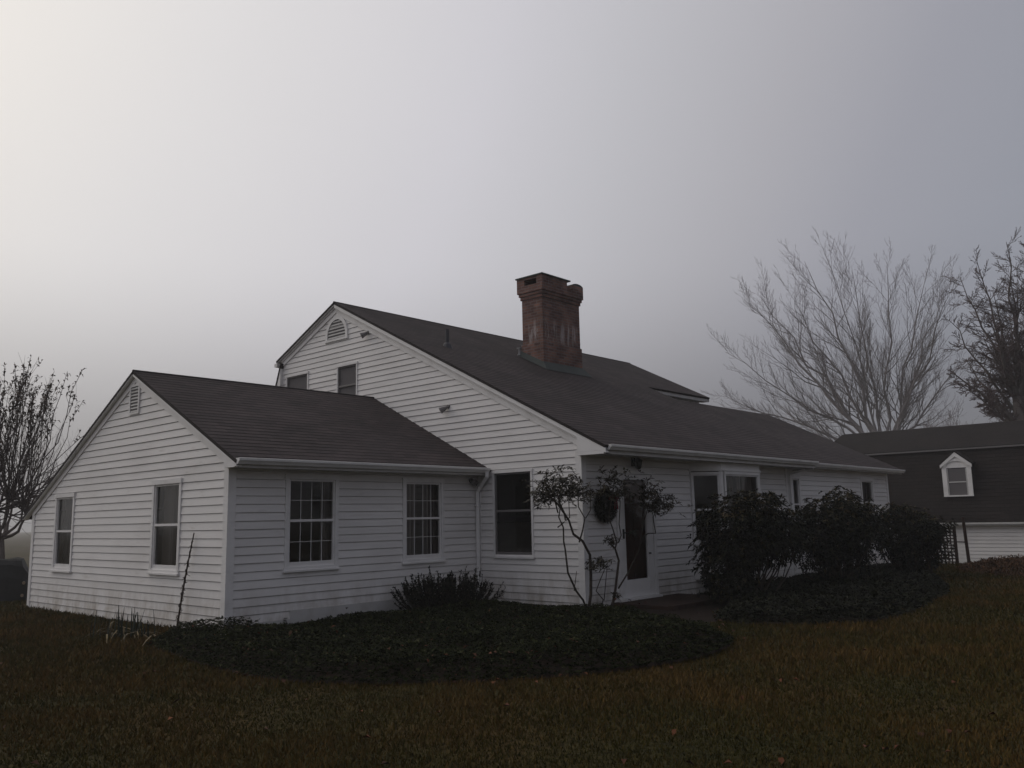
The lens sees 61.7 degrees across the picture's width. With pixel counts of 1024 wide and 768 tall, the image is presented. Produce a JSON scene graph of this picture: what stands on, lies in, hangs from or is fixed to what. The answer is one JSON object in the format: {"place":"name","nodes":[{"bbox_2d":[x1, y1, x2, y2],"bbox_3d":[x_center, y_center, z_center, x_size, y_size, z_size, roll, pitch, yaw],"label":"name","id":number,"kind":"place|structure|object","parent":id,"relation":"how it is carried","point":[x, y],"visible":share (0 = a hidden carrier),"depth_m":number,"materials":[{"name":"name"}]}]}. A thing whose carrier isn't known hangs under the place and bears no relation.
{"place":"outdoors","nodes":[
{"label":"outdoors","id":0,"kind":"place"},
{"bbox_2d":[0,532,1023,767],"bbox_3d":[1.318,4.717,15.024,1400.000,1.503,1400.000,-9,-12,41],"label":"lawn ground","id":1,"kind":"structure","parent":0,"point":[18,544],"depth_m":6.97,"materials":[{"name":"green plant"}]},
{"bbox_2d":[0,557,28,600],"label":"covered pile","id":2,"kind":"object","parent":1,"relation":"on","point":[14,572],"visible":0.87,"depth_m":19.84,"materials":[{"name":"grey plastic"}]},
{"bbox_2d":[3,427,60,491],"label":"distant tree","id":3,"kind":"object","parent":1,"relation":"on","point":[45,459],"visible":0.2,"depth_m":107.18,"materials":[{"name":"grey plant"}]},
{"bbox_2d":[0,353,85,558],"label":"fruit tree","id":4,"kind":"object","parent":1,"relation":"on","point":[12,494],"visible":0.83,"depth_m":22.03,"materials":[{"name":"plant"}]},
{"bbox_2d":[12,415,80,472],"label":"distant tree","id":5,"kind":"object","parent":1,"relation":"on","point":[57,452],"visible":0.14,"depth_m":111.54,"materials":[{"name":"grey plant"}]},
{"bbox_2d":[87,605,160,645],"bbox_3d":[-5.813,3.559,12.862,2.795,0.459,1.085,-9,-12,41],"label":"iris clump","id":6,"kind":"object","parent":1,"relation":"on","point":[135,629],"visible":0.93,"depth_m":12.73,"materials":[{"name":"green plant"}]},
{"bbox_2d":[174,533,194,627],"bbox_3d":[-5.201,3.185,13.609,0.328,1.619,0.164,-4,-9,20],"label":"plant stake","id":7,"kind":"object","parent":1,"relation":"on","point":[183,590],"visible":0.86,"depth_m":13.59,"materials":[{"name":"brown wood"}]},
{"bbox_2d":[146,598,734,683],"bbox_3d":[-0.612,3.388,11.995,7.281,0.351,6.828,6,-11,-37],"label":"ground cover","id":8,"kind":"object","parent":1,"relation":"on","point":[415,622],"visible":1,"depth_m":10.48,"materials":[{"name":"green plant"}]},
{"bbox_2d":[390,566,505,612],"bbox_3d":[-1.126,3.633,15.032,2.129,0.869,2.023,-9,-12,41],"label":"yew bush","id":9,"kind":"object","parent":8,"relation":"on","point":[430,593],"visible":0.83,"depth_m":14.80,"materials":[{"name":"green plant"}]},
{"bbox_2d":[520,464,691,605],"bbox_3d":[1.705,2.743,15.301,1.261,2.600,4.348,-9,-12,41],"label":"leggy rhododendron","id":10,"kind":"object","parent":8,"relation":"on","point":[578,488],"visible":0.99,"depth_m":14.93,"materials":[{"name":"green plant"}]},
{"bbox_2d":[23,272,904,634],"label":"white house","id":11,"kind":"structure","parent":1,"relation":"on","point":[367,458],"depth_m":16.56,"materials":[{"name":"white wood"}]},
{"bbox_2d":[49,493,81,572],"bbox_3d":[-8.973,3.028,17.326,1.030,1.620,0.277,-9,-12,41],"label":"window","id":12,"kind":"structure","parent":11,"relation":"in","point":[69,513],"depth_m":17.49,"materials":[{"name":"white glass"}]},
{"bbox_2d":[146,478,185,575],"bbox_3d":[-5.763,2.434,14.466,1.090,1.645,0.277,-9,-12,41],"label":"window","id":13,"kind":"structure","parent":11,"relation":"in","point":[173,487],"depth_m":14.63,"materials":[{"name":"white glass"}]},
{"bbox_2d":[285,371,309,388],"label":"window","id":14,"kind":"structure","parent":11,"relation":"in","point":[299,380],"depth_m":21.89,"materials":[{"name":"white glass"}]},
{"bbox_2d":[282,474,340,572],"bbox_3d":[-3.377,2.334,14.268,0.277,1.635,1.110,-9,-12,41],"label":"window","id":15,"kind":"structure","parent":11,"relation":"in","point":[329,485],"depth_m":14.46,"materials":[{"name":"white glass"}]},
{"bbox_2d":[336,361,357,394],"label":"window","id":16,"kind":"structure","parent":11,"relation":"in","point":[347,377],"depth_m":20.52,"materials":[{"name":"white glass"}]},
{"bbox_2d":[396,478,446,564],"bbox_3d":[-1.716,2.588,16.081,0.278,1.625,1.087,-9,-12,41],"label":"window","id":17,"kind":"structure","parent":11,"relation":"in","point":[428,517],"depth_m":16.19,"materials":[{"name":"white glass"}]},
{"bbox_2d":[491,468,534,558],"bbox_3d":[0.043,2.500,16.522,1.061,1.687,0.144,-9,-12,41],"label":"window","id":18,"kind":"structure","parent":11,"relation":"in","point":[516,471],"depth_m":16.58,"materials":[{"name":"white glass"}]},
{"bbox_2d":[593,488,619,523],"bbox_3d":[1.739,2.236,15.770,0.330,0.710,0.726,-9,-12,41],"label":"wreath","id":19,"kind":"object","parent":11,"relation":"attached to","point":[602,512],"visible":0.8,"depth_m":15.68,"materials":[{"name":"plant"}]},
{"bbox_2d":[613,467,662,601],"bbox_3d":[2.385,2.877,16.562,0.222,2.485,1.400,-9,-12,41],"label":"door","id":20,"kind":"structure","parent":11,"relation":"in","point":[642,581],"depth_m":16.63,"materials":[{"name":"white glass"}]},
{"bbox_2d":[690,472,722,545],"bbox_3d":[4.138,2.648,18.239,0.694,1.535,0.132,1,-9,-11],"label":"window","id":21,"kind":"structure","parent":11,"relation":"in","point":[717,474],"depth_m":18.24,"materials":[{"name":"white glass"}]},
{"bbox_2d":[723,471,760,539],"bbox_3d":[5.053,2.741,19.003,0.252,1.550,1.644,-9,-12,41],"label":"window","id":22,"kind":"structure","parent":11,"relation":"in","point":[745,478],"depth_m":19.22,"materials":[{"name":"white glass"}]},
{"bbox_2d":[791,474,802,519],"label":"window","id":23,"kind":"structure","parent":11,"relation":"in","point":[794,477],"depth_m":22.15,"materials":[{"name":"white glass"}]},
{"bbox_2d":[859,477,875,523],"bbox_3d":[10.605,3.582,25.722,0.278,1.540,1.110,-9,-12,41],"label":"window","id":24,"kind":"structure","parent":11,"relation":"in","point":[863,480],"depth_m":25.98,"materials":[{"name":"white glass"}]},
{"bbox_2d":[0,598,994,764],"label":"fallen leaves","id":25,"kind":"object","parent":1,"relation":"on","point":[781,760],"visible":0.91,"depth_m":8.06,"materials":[{"name":"brown plant"}]},
{"bbox_2d":[697,562,949,624],"bbox_3d":[7.380,4.211,18.277,4.755,0.379,13.545,-9,-12,41],"label":"ground cover","id":26,"kind":"object","parent":1,"relation":"on","point":[885,583],"visible":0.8,"depth_m":14.58,"materials":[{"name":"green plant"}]},
{"bbox_2d":[686,488,813,603],"bbox_3d":[4.547,3.096,16.432,2.207,2.186,3.204,-9,-12,41],"label":"rhododendron","id":27,"kind":"object","parent":26,"relation":"on","point":[742,554],"visible":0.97,"depth_m":15.80,"materials":[{"name":"green plant"}]},
{"bbox_2d":[788,485,886,582],"bbox_3d":[6.911,3.323,18.483,2.202,2.276,2.944,-9,-12,41],"label":"rhododendron","id":28,"kind":"object","parent":26,"relation":"on","point":[838,531],"visible":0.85,"depth_m":18.10,"materials":[{"name":"green plant"}]},
{"bbox_2d":[872,502,957,572],"bbox_3d":[9.775,3.828,20.954,2.572,1.923,2.222,2,-9,-18],"label":"rhododendron","id":29,"kind":"object","parent":26,"relation":"on","point":[914,543],"visible":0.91,"depth_m":20.46,"materials":[{"name":"green plant"}]},
{"bbox_2d":[700,226,979,440],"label":"bare tree","id":30,"kind":"object","parent":1,"relation":"on","point":[905,398],"visible":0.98,"depth_m":88.16,"materials":[{"name":"grey plant"}]},
{"bbox_2d":[843,391,967,432],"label":"distant tree","id":31,"kind":"object","parent":1,"relation":"on","point":[918,419],"visible":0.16,"depth_m":68.73,"materials":[{"name":"grey plant"}]},
{"bbox_2d":[834,420,1023,562],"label":"garage","id":32,"kind":"structure","parent":1,"relation":"on","point":[972,475],"depth_m":31.69,"materials":[{"name":"white wood"}]},
{"bbox_2d":[923,400,959,427],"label":"distant tree","id":33,"kind":"object","parent":1,"relation":"on","point":[951,417],"visible":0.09,"depth_m":70.45,"materials":[{"name":"grey plant"}]},
{"bbox_2d":[928,526,958,563],"bbox_3d":[13.174,5.042,26.337,0.940,1.340,0.070,-9,-12,41],"label":"lattice trellis","id":34,"kind":"object","parent":1,"relation":"on","point":[954,541],"visible":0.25,"depth_m":26.11,"materials":[{"name":"white wood"}]},
{"bbox_2d":[957,517,969,562],"bbox_3d":[13.670,4.845,25.987,0.350,1.604,0.113,-9,-12,41],"label":"garden post","id":35,"kind":"object","parent":1,"relation":"on","point":[965,541],"visible":0.8,"depth_m":25.93,"materials":[{"name":"brown wood"}]},
{"bbox_2d":[929,400,1000,426],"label":"distant tree","id":36,"kind":"object","parent":1,"relation":"on","point":[948,420],"visible":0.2,"depth_m":74.45,"materials":[{"name":"grey plant"}]},
{"bbox_2d":[941,226,1023,421],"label":"bare tree","id":37,"kind":"object","parent":1,"relation":"on","point":[1010,378],"visible":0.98,"depth_m":41.04,"materials":[{"name":"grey plant"}]},
{"bbox_2d":[955,554,1023,577],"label":"dead plants","id":38,"kind":"object","parent":1,"relation":"on","point":[1003,563],"visible":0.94,"depth_m":22.44,"materials":[{"name":"brown plant"}]},
{"bbox_2d":[0,0,1023,532],"label":"sky","id":39,"kind":"structure","parent":0,"point":[187,187],"materials":[{"name":"grey"}]},
{"bbox_2d":[626,602,726,622],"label":"garden path","id":40,"kind":"structure","parent":0,"point":[705,612],"depth_m":14.56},
{"bbox_2d":[614,593,728,610],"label":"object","id":41,"kind":"object","parent":40,"relation":"on","point":[676,601],"depth_m":15.65,"materials":[{"name":"grey stone"}]}
]}

